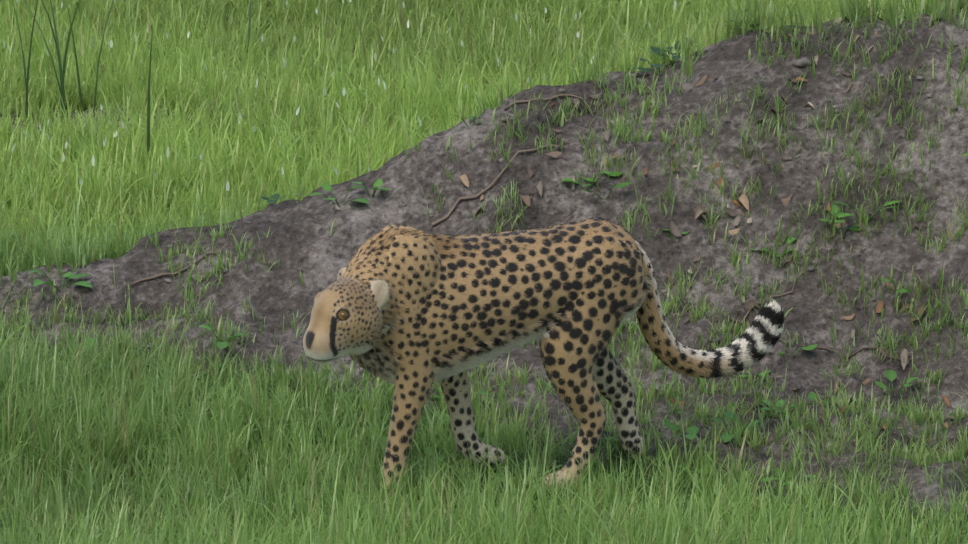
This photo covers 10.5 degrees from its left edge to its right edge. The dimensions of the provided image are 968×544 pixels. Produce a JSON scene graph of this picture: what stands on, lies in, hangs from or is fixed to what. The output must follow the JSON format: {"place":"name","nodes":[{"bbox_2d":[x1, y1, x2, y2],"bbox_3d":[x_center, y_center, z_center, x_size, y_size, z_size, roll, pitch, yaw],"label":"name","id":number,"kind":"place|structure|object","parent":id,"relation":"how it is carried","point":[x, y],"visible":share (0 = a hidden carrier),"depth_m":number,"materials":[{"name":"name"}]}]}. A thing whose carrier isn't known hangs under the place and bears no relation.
{"place":"outdoors","nodes":[
{"label":"outdoors","id":0,"kind":"place"},
{"bbox_2d":[0,9,967,543],"bbox_3d":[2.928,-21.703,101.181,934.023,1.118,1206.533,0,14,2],"label":"ground","id":1,"kind":"structure","parent":0,"point":[296,241],"depth_m":15.46,"materials":[{"name":"soil"}]},
{"bbox_2d":[12,0,251,160],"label":"grass stalks","id":2,"kind":"object","parent":1,"relation":"on","point":[62,77],"depth_m":17.96,"materials":[{"name":"green plant"}]},
{"bbox_2d":[3,0,898,190],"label":"grass seed heads","id":3,"kind":"object","parent":1,"relation":"on","point":[254,130],"depth_m":18.17,"materials":[{"name":"white plant"}]},
{"bbox_2d":[0,0,965,256],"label":"grass","id":4,"kind":"structure","parent":1,"relation":"on","point":[425,69],"depth_m":18.40,"materials":[{"name":"green plant"}]},
{"bbox_2d":[0,0,967,543],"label":"grass","id":5,"kind":"structure","parent":1,"relation":"on","point":[120,418],"depth_m":14.18,"materials":[{"name":"green plant"}]},
{"bbox_2d":[27,10,967,529],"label":"weeds","id":6,"kind":"object","parent":1,"relation":"on","point":[889,374],"visible":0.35,"depth_m":15.22,"materials":[{"name":"green plant"}]},
{"bbox_2d":[63,7,966,456],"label":"dead leaves","id":7,"kind":"object","parent":1,"relation":"on","point":[701,211],"visible":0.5,"depth_m":15.41,"materials":[{"name":"brown plant"}]},
{"bbox_2d":[81,25,967,513],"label":"pebbles","id":8,"kind":"object","parent":1,"relation":"on","point":[803,61],"visible":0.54,"depth_m":15.66,"materials":[{"name":"stone"}]},
{"bbox_2d":[131,94,928,359],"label":"twigs","id":9,"kind":"object","parent":1,"relation":"on","point":[444,217],"visible":0.69,"depth_m":15.66,"materials":[{"name":"brown wood"}]},
{"bbox_2d":[303,218,780,509],"bbox_3d":[0.138,0.212,13.981,1.440,0.746,0.284,-7,16,-27],"label":"cheetah","id":10,"kind":"object","parent":1,"relation":"on","point":[316,347],"visible":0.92,"depth_m":13.79,"materials":[{"name":"fur"}]}
]}

